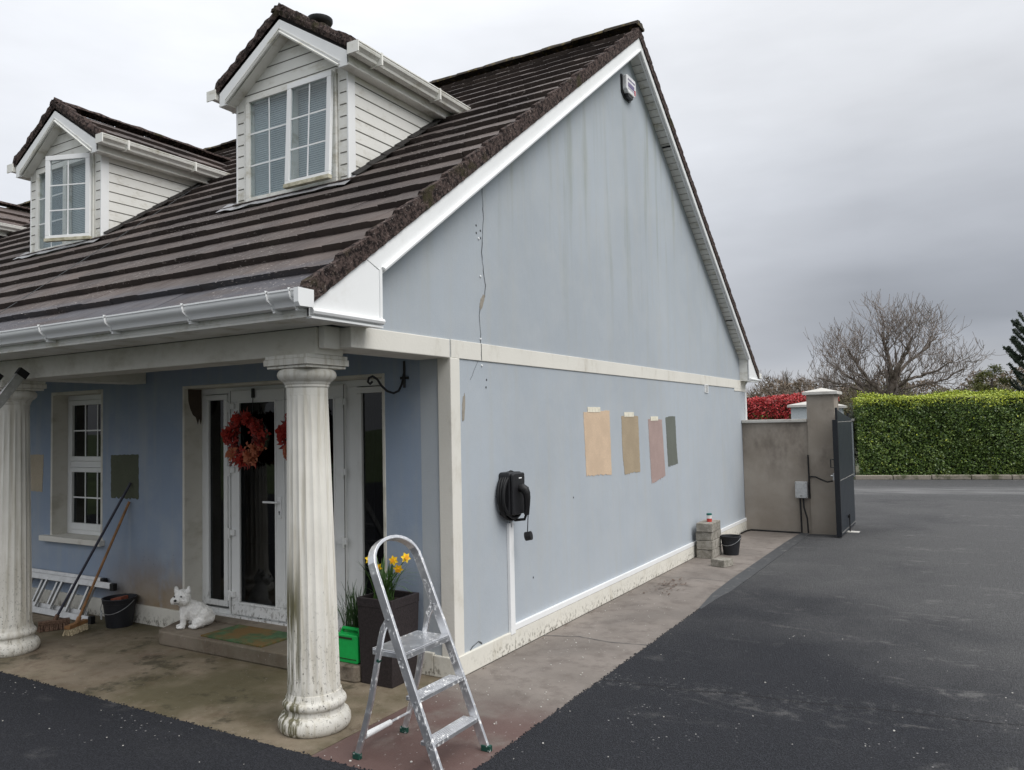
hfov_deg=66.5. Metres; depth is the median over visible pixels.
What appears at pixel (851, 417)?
dark shrub
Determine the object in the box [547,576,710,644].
path joint
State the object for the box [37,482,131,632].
broom
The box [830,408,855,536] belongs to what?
gate
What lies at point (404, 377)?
hanging bracket
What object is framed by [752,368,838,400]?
bare tree
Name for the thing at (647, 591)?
dry leaves
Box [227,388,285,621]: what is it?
door
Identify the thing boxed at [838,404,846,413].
gate pier
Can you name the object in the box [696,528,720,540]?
concrete block
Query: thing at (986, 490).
road
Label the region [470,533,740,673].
ground
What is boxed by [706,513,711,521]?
paint tin
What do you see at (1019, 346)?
monkey puzzle tree
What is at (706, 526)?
concrete block
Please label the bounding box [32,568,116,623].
ladder
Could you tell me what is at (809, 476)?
black cables
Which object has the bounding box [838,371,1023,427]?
olive scrub
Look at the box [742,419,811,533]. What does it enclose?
garden wall
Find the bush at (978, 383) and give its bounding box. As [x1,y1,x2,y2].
[970,363,1012,397]
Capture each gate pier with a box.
[787,402,806,418]
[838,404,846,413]
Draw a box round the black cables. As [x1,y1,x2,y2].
[741,455,832,533]
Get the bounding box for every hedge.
[747,391,839,419]
[851,388,1023,474]
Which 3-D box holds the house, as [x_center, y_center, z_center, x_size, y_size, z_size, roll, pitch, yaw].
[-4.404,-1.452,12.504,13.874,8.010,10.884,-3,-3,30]
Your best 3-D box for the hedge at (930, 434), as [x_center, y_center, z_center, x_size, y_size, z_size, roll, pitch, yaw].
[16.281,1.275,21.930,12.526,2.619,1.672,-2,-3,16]
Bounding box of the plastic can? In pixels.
[338,626,360,663]
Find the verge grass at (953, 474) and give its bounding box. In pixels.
[859,473,1023,476]
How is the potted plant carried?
on the house
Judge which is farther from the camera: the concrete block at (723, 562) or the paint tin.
the paint tin
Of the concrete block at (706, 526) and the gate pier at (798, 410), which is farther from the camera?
the gate pier at (798, 410)
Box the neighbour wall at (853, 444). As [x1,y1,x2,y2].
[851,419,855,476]
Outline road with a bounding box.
[854,480,1023,501]
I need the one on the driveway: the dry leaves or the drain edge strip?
the drain edge strip
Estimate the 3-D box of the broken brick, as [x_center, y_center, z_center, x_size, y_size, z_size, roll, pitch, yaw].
[-3.752,2.062,7.461,0.129,0.089,0.103,-2,-3,14]
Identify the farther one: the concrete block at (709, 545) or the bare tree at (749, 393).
the bare tree at (749, 393)
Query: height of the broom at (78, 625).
1.167 m
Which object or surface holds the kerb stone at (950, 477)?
on the verge
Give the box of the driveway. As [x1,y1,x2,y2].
[0,499,1023,769]
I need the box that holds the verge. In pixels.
[854,451,1011,479]
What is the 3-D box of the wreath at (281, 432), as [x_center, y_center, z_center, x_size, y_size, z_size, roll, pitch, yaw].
[-1.829,0.378,6.668,0.570,0.755,0.151,-3,-3,30]
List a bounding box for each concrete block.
[696,519,720,531]
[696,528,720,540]
[696,546,721,558]
[697,537,720,549]
[711,557,732,567]
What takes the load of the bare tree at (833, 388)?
on the ground at (578, 617)
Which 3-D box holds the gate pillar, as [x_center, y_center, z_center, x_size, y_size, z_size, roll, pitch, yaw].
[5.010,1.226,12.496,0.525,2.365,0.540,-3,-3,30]
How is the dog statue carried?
on the house
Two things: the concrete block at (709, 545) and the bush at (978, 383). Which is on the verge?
the bush at (978, 383)
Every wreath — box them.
[220,388,270,471]
[275,413,286,459]
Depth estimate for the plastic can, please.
5.73 m
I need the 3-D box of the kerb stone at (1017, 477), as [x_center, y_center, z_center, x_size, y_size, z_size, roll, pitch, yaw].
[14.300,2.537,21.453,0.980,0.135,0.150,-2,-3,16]
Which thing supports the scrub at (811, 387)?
on the ground at (578, 617)
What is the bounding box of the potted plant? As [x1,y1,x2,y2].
[337,579,370,629]
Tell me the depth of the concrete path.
5.79 m
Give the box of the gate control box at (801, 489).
[795,481,808,497]
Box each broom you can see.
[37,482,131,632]
[62,501,129,635]
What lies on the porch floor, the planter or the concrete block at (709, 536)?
the planter
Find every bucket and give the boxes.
[100,593,137,628]
[720,534,740,555]
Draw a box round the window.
[67,394,100,535]
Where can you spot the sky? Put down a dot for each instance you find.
(835, 152)
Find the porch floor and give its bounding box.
[0,612,469,755]
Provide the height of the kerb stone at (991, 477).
0.135 m
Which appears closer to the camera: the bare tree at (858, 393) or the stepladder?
the stepladder
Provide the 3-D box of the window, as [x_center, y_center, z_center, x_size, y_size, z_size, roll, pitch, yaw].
[-4.431,0.851,8.403,0.870,1.491,0.245,-3,-3,30]
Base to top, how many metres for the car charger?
0.579 m
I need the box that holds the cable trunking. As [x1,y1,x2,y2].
[507,392,746,634]
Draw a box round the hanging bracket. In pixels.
[367,361,408,393]
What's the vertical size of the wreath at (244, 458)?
0.758 m
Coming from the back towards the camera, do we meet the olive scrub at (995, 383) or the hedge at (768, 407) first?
the olive scrub at (995, 383)
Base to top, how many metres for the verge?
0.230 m
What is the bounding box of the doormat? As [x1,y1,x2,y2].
[201,624,286,647]
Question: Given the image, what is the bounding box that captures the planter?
[357,589,418,687]
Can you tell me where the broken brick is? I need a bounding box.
[111,595,127,599]
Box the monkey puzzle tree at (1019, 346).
[1002,310,1023,391]
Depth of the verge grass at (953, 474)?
22.30 m
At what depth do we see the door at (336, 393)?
6.52 m
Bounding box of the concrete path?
[312,531,809,769]
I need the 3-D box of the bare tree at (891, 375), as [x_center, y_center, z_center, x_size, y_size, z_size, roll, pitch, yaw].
[14.334,-0.343,29.175,7.130,6.705,4.559,-3,-3,30]
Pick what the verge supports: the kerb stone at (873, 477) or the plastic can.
the kerb stone at (873, 477)
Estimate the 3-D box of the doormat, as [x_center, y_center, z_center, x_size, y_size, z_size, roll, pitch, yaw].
[-2.185,2.094,6.538,0.750,0.012,0.435,-3,-3,30]
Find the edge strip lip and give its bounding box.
[743,534,808,582]
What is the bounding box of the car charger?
[496,470,532,540]
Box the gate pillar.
[802,388,841,534]
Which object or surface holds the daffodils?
on the planter
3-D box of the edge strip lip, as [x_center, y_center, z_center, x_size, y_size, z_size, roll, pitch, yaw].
[3.607,2.278,10.452,0.012,0.024,4.000,-3,-3,31]
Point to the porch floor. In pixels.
(137, 665)
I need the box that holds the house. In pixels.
[0,3,761,738]
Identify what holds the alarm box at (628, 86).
attached to the house
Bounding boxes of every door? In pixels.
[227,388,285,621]
[285,384,347,629]
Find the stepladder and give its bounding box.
[352,535,491,769]
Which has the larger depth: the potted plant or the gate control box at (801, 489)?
the gate control box at (801, 489)
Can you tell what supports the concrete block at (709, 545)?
on the concrete block at (710, 554)
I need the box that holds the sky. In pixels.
[0,0,1023,397]
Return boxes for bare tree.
[746,380,805,396]
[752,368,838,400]
[790,289,1007,400]
[802,374,865,412]
[826,367,912,403]
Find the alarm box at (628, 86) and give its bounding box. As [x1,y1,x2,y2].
[620,73,635,102]
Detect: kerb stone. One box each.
[855,475,892,479]
[893,475,930,479]
[931,475,970,479]
[971,475,1011,479]
[1011,475,1023,479]
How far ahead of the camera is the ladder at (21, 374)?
6.23 m
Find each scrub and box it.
[746,367,1023,416]
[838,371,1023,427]
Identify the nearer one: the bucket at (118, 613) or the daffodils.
the daffodils
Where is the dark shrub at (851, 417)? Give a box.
[844,403,864,470]
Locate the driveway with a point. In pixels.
(796, 647)
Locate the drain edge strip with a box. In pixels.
[699,533,808,608]
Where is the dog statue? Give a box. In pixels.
[170,586,214,628]
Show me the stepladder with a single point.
(404, 648)
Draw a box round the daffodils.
[357,553,417,599]
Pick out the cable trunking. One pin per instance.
(514, 625)
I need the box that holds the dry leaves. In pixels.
[483,577,686,668]
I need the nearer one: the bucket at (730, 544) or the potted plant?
the potted plant
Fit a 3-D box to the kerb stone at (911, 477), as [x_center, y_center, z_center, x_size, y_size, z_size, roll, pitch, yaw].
[11.420,2.643,22.287,0.980,0.135,0.150,-2,-4,16]

